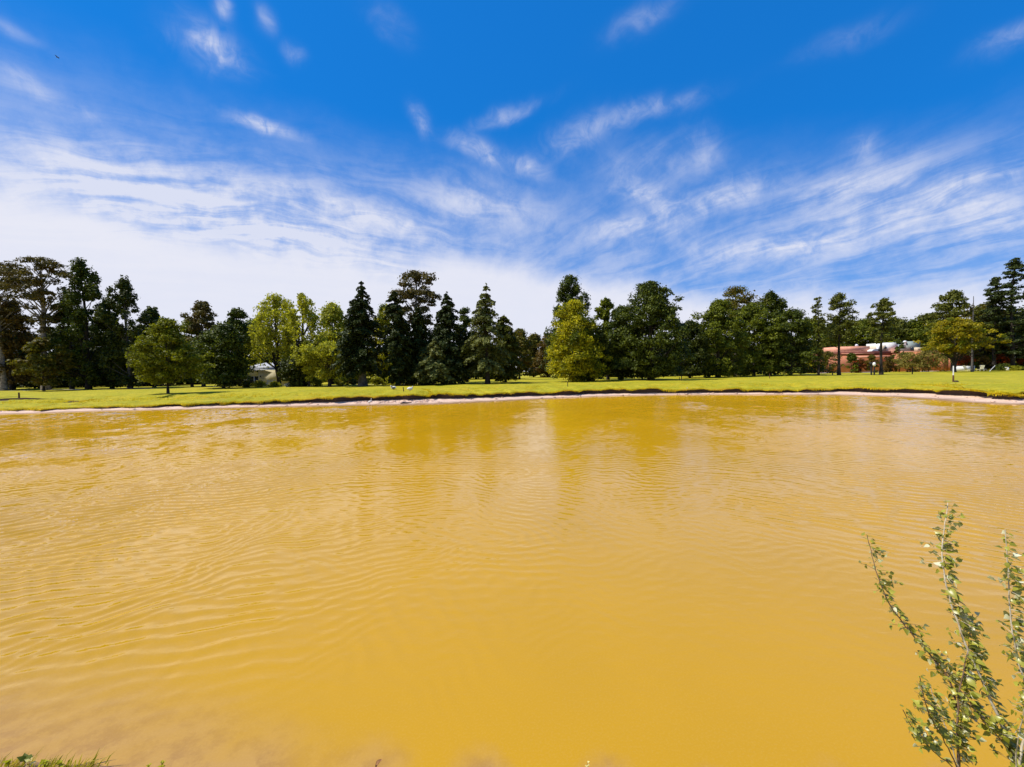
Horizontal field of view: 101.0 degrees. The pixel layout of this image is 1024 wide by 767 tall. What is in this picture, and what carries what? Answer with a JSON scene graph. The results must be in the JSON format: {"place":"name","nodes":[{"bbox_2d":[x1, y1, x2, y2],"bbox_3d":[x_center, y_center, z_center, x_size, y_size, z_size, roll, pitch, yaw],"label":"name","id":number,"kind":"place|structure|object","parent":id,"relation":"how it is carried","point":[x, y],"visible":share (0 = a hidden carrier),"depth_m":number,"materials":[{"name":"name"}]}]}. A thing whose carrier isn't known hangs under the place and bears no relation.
{"place":"outdoors","nodes":[
{"label":"outdoors","id":0,"kind":"place"},
{"bbox_2d":[0,750,112,766],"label":"bank grass","id":1,"kind":"structure","parent":0,"point":[17,762],"depth_m":2.80,"materials":[{"name":"green plant"}]},
{"bbox_2d":[19,383,417,390],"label":"path","id":2,"kind":"structure","parent":0,"point":[138,388],"depth_m":66.21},
{"bbox_2d":[0,395,1023,766],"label":"water","id":3,"kind":"structure","parent":0,"point":[648,581],"depth_m":5.28,"materials":[{"name":"yellow liquid"}]},
{"bbox_2d":[0,368,1023,410],"bbox_3d":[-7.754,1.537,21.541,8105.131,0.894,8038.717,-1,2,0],"label":"lawn","id":4,"kind":"structure","parent":0,"point":[987,379],"depth_m":46.07,"materials":[{"name":"green plant"}]},
{"bbox_2d":[0,262,36,390],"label":"eucalyptus tree","id":5,"kind":"object","parent":4,"relation":"on","point":[3,383],"visible":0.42,"depth_m":69.88,"materials":[{"name":"green plant"}]},
{"bbox_2d":[0,398,40,400],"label":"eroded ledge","id":6,"kind":"object","parent":4,"relation":"on","point":[4,399],"visible":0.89,"depth_m":39.64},
{"bbox_2d":[0,299,47,389],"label":"broadleaf tree","id":7,"kind":"object","parent":4,"relation":"on","point":[23,333],"visible":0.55,"depth_m":71.49,"materials":[{"name":"green plant"}]},
{"bbox_2d":[8,331,52,388],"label":"broadleaf tree","id":8,"kind":"object","parent":4,"relation":"on","point":[30,385],"visible":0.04,"depth_m":79.77,"materials":[{"name":"green plant"}]},
{"bbox_2d":[5,337,75,390],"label":"broadleaf tree","id":9,"kind":"object","parent":4,"relation":"on","point":[40,367],"visible":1,"depth_m":61.18,"materials":[{"name":"green plant"}]},
{"bbox_2d":[0,255,94,389],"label":"eucalyptus tree","id":10,"kind":"object","parent":4,"relation":"on","point":[42,264],"visible":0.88,"depth_m":65.27,"materials":[{"name":"green plant"}]},
{"bbox_2d":[14,325,97,387],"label":"broadleaf tree","id":11,"kind":"object","parent":4,"relation":"on","point":[64,384],"visible":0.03,"depth_m":82.21,"materials":[{"name":"green plant"}]},
{"bbox_2d":[40,299,97,388],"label":"broadleaf tree","id":12,"kind":"object","parent":4,"relation":"on","point":[59,328],"visible":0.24,"depth_m":69.08,"materials":[{"name":"green plant"}]},
{"bbox_2d":[48,257,124,388],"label":"broadleaf tree","id":13,"kind":"object","parent":4,"relation":"on","point":[78,319],"visible":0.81,"depth_m":66.40,"materials":[{"name":"green plant"}]},
{"bbox_2d":[69,322,133,386],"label":"broadleaf tree","id":14,"kind":"object","parent":4,"relation":"on","point":[98,348],"visible":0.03,"depth_m":82.59,"materials":[{"name":"green plant"}]},
{"bbox_2d":[84,299,133,388],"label":"broadleaf tree","id":15,"kind":"object","parent":4,"relation":"on","point":[96,339],"visible":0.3,"depth_m":69.56,"materials":[{"name":"green plant"}]},
{"bbox_2d":[93,274,153,388],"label":"broadleaf tree","id":16,"kind":"object","parent":4,"relation":"on","point":[124,299],"visible":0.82,"depth_m":66.54,"materials":[{"name":"plant"}]},
{"bbox_2d":[106,339,168,385],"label":"broadleaf tree","id":17,"kind":"object","parent":4,"relation":"on","point":[146,384],"visible":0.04,"depth_m":83.94,"materials":[{"name":"green plant"}]},
{"bbox_2d":[132,306,164,386],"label":"broadleaf tree","id":18,"kind":"object","parent":4,"relation":"on","point":[153,312],"visible":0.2,"depth_m":73.20,"materials":[{"name":"green plant"}]},
{"bbox_2d":[124,316,215,392],"bbox_3d":[-35.180,-2.961,43.988,7.418,8.068,7.796,-2,2,-30],"label":"broadleaf tree","id":19,"kind":"object","parent":4,"relation":"on","point":[169,336],"visible":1,"depth_m":42.98,"materials":[{"name":"green plant"}]},
{"bbox_2d":[150,346,200,385],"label":"broadleaf tree","id":20,"kind":"object","parent":4,"relation":"on","point":[183,383],"visible":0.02,"depth_m":94.29,"materials":[{"name":"green plant"}]},
{"bbox_2d":[169,318,205,386],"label":"broadleaf tree","id":21,"kind":"object","parent":4,"relation":"on","point":[190,380],"visible":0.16,"depth_m":70.96,"materials":[{"name":"green plant"}]},
{"bbox_2d":[180,300,217,386],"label":"eucalyptus tree","id":22,"kind":"object","parent":4,"relation":"on","point":[200,314],"visible":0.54,"depth_m":69.25,"materials":[{"name":"green plant"}]},
{"bbox_2d":[187,320,257,387],"bbox_3d":[-40.718,-4.088,59.711,8.715,9.835,9.250,-2,2,-25],"label":"broadleaf tree","id":23,"kind":"object","parent":4,"relation":"on","point":[220,340],"visible":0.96,"depth_m":58.56,"materials":[{"name":"green plant"}]},
{"bbox_2d":[225,307,255,386],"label":"broadleaf tree","id":24,"kind":"object","parent":4,"relation":"on","point":[235,315],"visible":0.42,"depth_m":67.06,"materials":[{"name":"green plant"}]},
{"bbox_2d":[250,379,268,386],"bbox_3d":[-38.110,0.025,63.960,2.177,1.458,2.581,-1,2,0],"label":"shrub","id":25,"kind":"object","parent":4,"relation":"on","point":[260,383],"visible":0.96,"depth_m":63.58,"materials":[{"name":"green plant"}]},
{"bbox_2d":[245,318,282,364],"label":"broadleaf tree","id":26,"kind":"object","parent":4,"relation":"on","point":[251,323],"visible":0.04,"depth_m":82.86,"materials":[{"name":"green plant"}]},
{"bbox_2d":[244,363,289,384],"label":"bungalow","id":27,"kind":"object","parent":4,"relation":"on","point":[269,373],"visible":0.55,"depth_m":73.98,"materials":[{"name":"beige stone"}]},
{"bbox_2d":[244,292,301,385],"bbox_3d":[-36.813,-6.824,65.659,8.899,14.630,8.922,-2,2,-39],"label":"willow tree","id":28,"kind":"object","parent":4,"relation":"on","point":[265,329],"visible":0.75,"depth_m":63.84,"materials":[{"name":"green plant"}]},
{"bbox_2d":[269,381,281,386],"bbox_3d":[-35.864,0.127,63.974,1.875,1.094,1.850,-2,2,-39],"label":"shrub","id":29,"kind":"object","parent":4,"relation":"on","point":[274,384],"visible":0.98,"depth_m":63.54,"materials":[{"name":"green plant"}]},
{"bbox_2d":[277,356,310,386],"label":"broadleaf tree","id":30,"kind":"object","parent":4,"relation":"on","point":[296,376],"visible":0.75,"depth_m":60.98,"materials":[{"name":"green plant"}]},
{"bbox_2d":[277,292,327,385],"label":"willow tree","id":31,"kind":"object","parent":4,"relation":"on","point":[293,320],"visible":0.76,"depth_m":62.86,"materials":[{"name":"green plant"}]},
{"bbox_2d":[290,346,318,386],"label":"broadleaf tree","id":32,"kind":"object","parent":4,"relation":"on","point":[303,359],"visible":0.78,"depth_m":60.15,"materials":[{"name":"green plant"}]},
{"bbox_2d":[306,377,325,385],"bbox_3d":[-29.782,-0.191,64.149,3.021,1.700,3.074,-2,2,-29],"label":"shrub","id":33,"kind":"object","parent":4,"relation":"on","point":[316,381],"visible":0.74,"depth_m":63.83,"materials":[{"name":"green plant"}]},
{"bbox_2d":[299,339,342,386],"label":"broadleaf tree","id":34,"kind":"object","parent":4,"relation":"on","point":[325,350],"visible":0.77,"depth_m":59.78,"materials":[{"name":"green plant"}]},
{"bbox_2d":[313,301,356,383],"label":"broadleaf tree","id":35,"kind":"object","parent":4,"relation":"on","point":[332,312],"visible":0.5,"depth_m":74.64,"materials":[{"name":"green plant"}]},
{"bbox_2d":[333,376,348,385],"bbox_3d":[-26.146,-0.284,64.845,2.473,1.623,3.313,-2,2,-23],"label":"shrub","id":36,"kind":"object","parent":4,"relation":"on","point":[339,381],"visible":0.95,"depth_m":64.24,"materials":[{"name":"green plant"}]},
{"bbox_2d":[330,281,390,385],"bbox_3d":[-20.630,-6.774,57.955,8.077,14.393,7.416,-1,2,0],"label":"cedar tree","id":37,"kind":"object","parent":4,"relation":"on","point":[357,344],"visible":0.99,"depth_m":56.53,"materials":[{"name":"green plant"}]},
{"bbox_2d":[370,376,383,384],"bbox_3d":[-20.226,-0.429,63.189,2.127,1.543,2.132,-2,2,-42],"label":"shrub","id":38,"kind":"object","parent":4,"relation":"on","point":[374,380],"visible":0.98,"depth_m":62.93,"materials":[{"name":"green plant"}]},
{"bbox_2d":[370,303,394,381],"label":"broadleaf tree","id":39,"kind":"object","parent":4,"relation":"on","point":[380,320],"visible":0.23,"depth_m":80.39,"materials":[{"name":"green plant"}]},
{"bbox_2d":[379,291,415,385],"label":"conifer tree","id":40,"kind":"object","parent":4,"relation":"on","point":[398,338],"visible":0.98,"depth_m":57.03,"materials":[{"name":"green plant"}]},
{"bbox_2d":[387,270,442,334],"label":"eucalyptus tree","id":41,"kind":"object","parent":4,"relation":"on","point":[412,292],"visible":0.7,"depth_m":65.82,"materials":[{"name":"green plant"}]},
{"bbox_2d":[401,306,436,385],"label":"conifer tree","id":42,"kind":"object","parent":4,"relation":"on","point":[420,338],"visible":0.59,"depth_m":58.89,"materials":[{"name":"green plant"}]},
{"bbox_2d":[411,339,455,384],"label":"cedar tree","id":43,"kind":"object","parent":4,"relation":"on","point":[435,367],"visible":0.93,"depth_m":56.75,"materials":[{"name":"green plant"}]},
{"bbox_2d":[425,291,482,384],"bbox_3d":[-8.756,-6.305,60.697,8.982,13.986,8.104,-1,2,0],"label":"cedar tree","id":44,"kind":"object","parent":4,"relation":"on","point":[446,318],"visible":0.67,"depth_m":59.50,"materials":[{"name":"green plant"}]},
{"bbox_2d":[455,306,480,381],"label":"broadleaf tree","id":45,"kind":"object","parent":4,"relation":"on","point":[464,317],"visible":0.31,"depth_m":73.42,"materials":[{"name":"green plant"}]},
{"bbox_2d":[459,283,511,383],"bbox_3d":[-3.759,-7.050,59.837,7.664,14.353,7.877,-1,2,0],"label":"cedar tree","id":46,"kind":"object","parent":4,"relation":"on","point":[480,339],"visible":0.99,"depth_m":59.11,"materials":[{"name":"green plant"}]},
{"bbox_2d":[489,315,526,382],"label":"cedar tree","id":47,"kind":"object","parent":4,"relation":"on","point":[510,343],"visible":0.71,"depth_m":65.03,"materials":[{"name":"green plant"}]},
{"bbox_2d":[509,328,538,379],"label":"broadleaf tree","id":48,"kind":"object","parent":4,"relation":"on","point":[525,344],"visible":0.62,"depth_m":84.67,"materials":[{"name":"green plant"}]},
{"bbox_2d":[527,332,545,376],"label":"broadleaf tree","id":49,"kind":"object","parent":4,"relation":"on","point":[534,339],"visible":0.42,"depth_m":115.98,"materials":[{"name":"green plant"}]},
{"bbox_2d":[530,333,552,377],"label":"broadleaf tree","id":50,"kind":"object","parent":4,"relation":"on","point":[540,353],"visible":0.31,"depth_m":111.07,"materials":[{"name":"green plant"}]},
{"bbox_2d":[543,274,591,378],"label":"broadleaf tree","id":51,"kind":"object","parent":4,"relation":"on","point":[566,292],"visible":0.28,"depth_m":79.02,"materials":[{"name":"green plant"}]},
{"bbox_2d":[543,298,613,381],"bbox_3d":[9.980,-6.302,62.913,10.675,12.788,11.571,-1,2,0],"label":"broadleaf tree","id":52,"kind":"object","parent":4,"relation":"on","point":[577,335],"visible":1,"depth_m":61.16,"materials":[{"name":"green plant"}]},
{"bbox_2d":[574,322,611,380],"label":"broadleaf tree","id":53,"kind":"object","parent":4,"relation":"on","point":[599,331],"visible":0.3,"depth_m":64.50,"materials":[{"name":"green plant"}]},
{"bbox_2d":[594,296,617,379],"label":"broadleaf tree","id":54,"kind":"object","parent":4,"relation":"on","point":[604,309],"visible":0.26,"depth_m":71.20,"materials":[{"name":"green plant"}]},
{"bbox_2d":[599,304,641,379],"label":"broadleaf tree","id":55,"kind":"object","parent":4,"relation":"on","point":[614,343],"visible":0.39,"depth_m":66.67,"materials":[{"name":"green plant"}]},
{"bbox_2d":[610,280,697,379],"bbox_3d":[20.855,-8.038,63.388,12.763,15.133,13.042,-1,2,0],"label":"broadleaf tree","id":56,"kind":"object","parent":4,"relation":"on","point":[652,312],"visible":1,"depth_m":61.53,"materials":[{"name":"green plant"}]},
{"bbox_2d":[671,319,711,377],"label":"broadleaf tree","id":57,"kind":"object","parent":4,"relation":"on","point":[697,339],"visible":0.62,"depth_m":72.40,"materials":[{"name":"green plant"}]},
{"bbox_2d":[685,298,754,377],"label":"broadleaf tree","id":58,"kind":"object","parent":4,"relation":"on","point":[716,326],"visible":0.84,"depth_m":73.94,"materials":[{"name":"green plant"}]},
{"bbox_2d":[704,285,768,375],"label":"eucalyptus tree","id":59,"kind":"object","parent":4,"relation":"on","point":[733,292],"visible":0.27,"depth_m":86.49,"materials":[{"name":"green plant"}]},
{"bbox_2d":[722,302,789,376],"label":"broadleaf tree","id":60,"kind":"object","parent":4,"relation":"on","point":[757,324],"visible":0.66,"depth_m":77.58,"materials":[{"name":"green plant"}]},
{"bbox_2d":[756,289,793,374],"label":"tree","id":61,"kind":"object","parent":4,"relation":"on","point":[776,305],"visible":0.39,"depth_m":84.54,"materials":[{"name":"green plant"}]},
{"bbox_2d":[755,334,816,372],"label":"broadleaf tree","id":62,"kind":"object","parent":4,"relation":"on","point":[794,365],"visible":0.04,"depth_m":104.98,"materials":[{"name":"green plant"}]},
{"bbox_2d":[761,307,830,375],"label":"broadleaf tree","id":63,"kind":"object","parent":4,"relation":"on","point":[793,325],"visible":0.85,"depth_m":76.42,"materials":[{"name":"green plant"}]},
{"bbox_2d":[792,317,841,352],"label":"broadleaf tree","id":64,"kind":"object","parent":4,"relation":"on","point":[814,325],"visible":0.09,"depth_m":145.25,"materials":[{"name":"green plant"}]},
{"bbox_2d":[809,297,826,375],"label":"pine tree","id":65,"kind":"object","parent":4,"relation":"on","point":[818,344],"visible":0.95,"depth_m":74.62,"materials":[{"name":"green plant"}]},
{"bbox_2d":[812,350,842,372],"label":"shrub","id":66,"kind":"object","parent":4,"relation":"on","point":[827,355],"visible":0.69,"depth_m":95.16,"materials":[{"name":"green plant"}]},
{"bbox_2d":[819,292,861,374],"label":"pine tree","id":67,"kind":"object","parent":4,"relation":"on","point":[836,337],"visible":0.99,"depth_m":75.13,"materials":[{"name":"green plant"}]},
{"bbox_2d":[822,323,869,346],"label":"broadleaf tree","id":68,"kind":"object","parent":4,"relation":"on","point":[843,344],"visible":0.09,"depth_m":150.74,"materials":[{"name":"green plant"}]},
{"bbox_2d":[842,353,858,372],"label":"shrub","id":69,"kind":"object","parent":4,"relation":"on","point":[851,357],"visible":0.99,"depth_m":96.64,"materials":[{"name":"green plant"}]},
{"bbox_2d":[851,358,869,372],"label":"shrub","id":70,"kind":"object","parent":4,"relation":"on","point":[861,361],"visible":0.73,"depth_m":97.66,"materials":[{"name":"green plant"}]},
{"bbox_2d":[846,318,897,345],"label":"broadleaf tree","id":71,"kind":"object","parent":4,"relation":"on","point":[866,337],"visible":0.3,"depth_m":147.22,"materials":[{"name":"green plant"}]},
{"bbox_2d":[864,355,879,372],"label":"shrub","id":72,"kind":"object","parent":4,"relation":"on","point":[871,358],"visible":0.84,"depth_m":95.57,"materials":[{"name":"green plant"}]},
{"bbox_2d":[785,341,970,372],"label":"brick house","id":73,"kind":"structure","parent":4,"relation":"on","point":[867,350],"depth_m":105.99,"materials":[{"name":"red brick"}]},
{"bbox_2d":[862,297,901,374],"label":"pine tree","id":74,"kind":"object","parent":4,"relation":"on","point":[884,304],"visible":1,"depth_m":73.44,"materials":[{"name":"green plant"}]},
{"bbox_2d":[883,356,898,371],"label":"shrub","id":75,"kind":"object","parent":4,"relation":"on","point":[887,364],"visible":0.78,"depth_m":97.73,"materials":[{"name":"green plant"}]},
{"bbox_2d":[890,339,905,371],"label":"shrub","id":76,"kind":"object","parent":4,"relation":"on","point":[899,342],"visible":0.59,"depth_m":96.90,"materials":[{"name":"green plant"}]},
{"bbox_2d":[878,316,922,341],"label":"broadleaf tree","id":77,"kind":"object","parent":4,"relation":"on","point":[901,321],"visible":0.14,"depth_m":147.72,"materials":[{"name":"green plant"}]},
{"bbox_2d":[891,351,923,371],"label":"shrub","id":78,"kind":"object","parent":4,"relation":"on","point":[907,361],"visible":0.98,"depth_m":93.01,"materials":[{"name":"green plant"}]},
{"bbox_2d":[896,319,930,345],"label":"broadleaf tree","id":79,"kind":"object","parent":4,"relation":"on","point":[913,323],"visible":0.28,"depth_m":146.23,"materials":[{"name":"green plant"}]},
{"bbox_2d":[905,313,951,350],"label":"broadleaf tree","id":80,"kind":"object","parent":4,"relation":"on","point":[926,319],"visible":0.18,"depth_m":146.27,"materials":[{"name":"green plant"}]},
{"bbox_2d":[914,350,952,371],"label":"shrub","id":81,"kind":"object","parent":4,"relation":"on","point":[926,354],"visible":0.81,"depth_m":93.09,"materials":[{"name":"green plant"}]},
{"bbox_2d":[924,289,994,370],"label":"pine tree","id":82,"kind":"object","parent":4,"relation":"on","point":[953,298],"visible":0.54,"depth_m":96.65,"materials":[{"name":"green plant"}]},
{"bbox_2d":[913,317,1011,371],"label":"broadleaf tree","id":83,"kind":"object","parent":4,"relation":"on","point":[940,332],"visible":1,"depth_m":82.62,"materials":[{"name":"green plant"}]},
{"bbox_2d":[956,366,974,370],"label":"garden wall","id":84,"kind":"structure","parent":4,"relation":"on","point":[959,368],"depth_m":95.32,"materials":[{"name":"white"}]},
{"bbox_2d":[957,355,975,367],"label":"shrub","id":85,"kind":"object","parent":4,"relation":"on","point":[961,362],"visible":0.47,"depth_m":98.59,"materials":[{"name":"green plant"}]},
{"bbox_2d":[970,296,976,371],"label":"dead tree","id":86,"kind":"object","parent":4,"relation":"on","point":[972,366],"visible":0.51,"depth_m":87.82,"materials":[{"name":"wood"}]},
{"bbox_2d":[976,355,992,370],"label":"shrub","id":87,"kind":"object","parent":4,"relation":"on","point":[983,359],"visible":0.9,"depth_m":96.46,"materials":[{"name":"green plant"}]},
{"bbox_2d":[950,301,1022,368],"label":"broadleaf tree","id":88,"kind":"object","parent":4,"relation":"on","point":[1002,347],"visible":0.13,"depth_m":100.37,"materials":[{"name":"green plant"}]},
{"bbox_2d":[974,277,1017,370],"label":"pine tree","id":89,"kind":"object","parent":4,"relation":"on","point":[995,281],"visible":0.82,"depth_m":95.34,"materials":[{"name":"green plant"}]},
{"bbox_2d":[973,305,1023,369],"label":"broadleaf tree","id":90,"kind":"object","parent":4,"relation":"on","point":[1005,326],"visible":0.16,"depth_m":98.17,"materials":[{"name":"green plant"}]},
{"bbox_2d":[990,354,1009,363],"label":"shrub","id":91,"kind":"object","parent":4,"relation":"on","point":[1002,358],"visible":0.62,"depth_m":97.58,"materials":[{"name":"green plant"}]},
{"bbox_2d":[992,363,1012,370],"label":"shrub","id":92,"kind":"object","parent":4,"relation":"on","point":[1000,367],"visible":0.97,"depth_m":91.61,"materials":[{"name":"green plant"}]},
{"bbox_2d":[982,257,1023,370],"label":"pine tree","id":93,"kind":"object","parent":4,"relation":"on","point":[1014,265],"visible":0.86,"depth_m":93.52,"materials":[{"name":"green plant"}]},
{"bbox_2d":[1003,307,1023,365],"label":"broadleaf tree","id":94,"kind":"object","parent":4,"relation":"on","point":[1019,341],"visible":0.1,"depth_m":98.11,"materials":[{"name":"green plant"}]},
{"bbox_2d":[1008,364,1023,370],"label":"shrub","id":95,"kind":"object","parent":4,"relation":"on","point":[1016,367],"visible":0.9,"depth_m":92.47,"materials":[{"name":"green plant"}]},
{"bbox_2d":[0,388,1023,766],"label":"shore","id":96,"kind":"structure","parent":0,"point":[920,394],"depth_m":37.35,"materials":[{"name":"beige sand"}]},
{"bbox_2d":[17,753,33,766],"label":"weed","id":97,"kind":"object","parent":96,"relation":"on","point":[24,757],"visible":0.94,"depth_m":2.73,"materials":[{"name":"green plant"}]},
{"bbox_2d":[39,759,49,766],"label":"weed","id":98,"kind":"object","parent":96,"relation":"on","point":[44,762],"visible":1,"depth_m":2.71,"materials":[{"name":"green plant"}]},
{"bbox_2d":[0,392,1016,411],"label":"stones","id":99,"kind":"object","parent":96,"relation":"on","point":[425,400],"visible":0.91,"depth_m":37.40,"materials":[{"name":"stone"}]},
{"bbox_2d":[858,532,989,766],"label":"poplar sapling","id":100,"kind":"object","parent":96,"relation":"on","point":[961,729],"visible":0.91,"depth_m":2.04,"materials":[{"name":"green plant"}]},
{"bbox_2d":[920,500,1023,766],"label":"poplar sapling","id":101,"kind":"object","parent":96,"relation":"on","point":[1015,751],"visible":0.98,"depth_m":2.00,"materials":[{"name":"green plant"}]},
{"bbox_2d":[0,0,1023,371],"label":"sky","id":102,"kind":"structure","parent":0,"point":[227,155],"materials":[{"name":"blue"}]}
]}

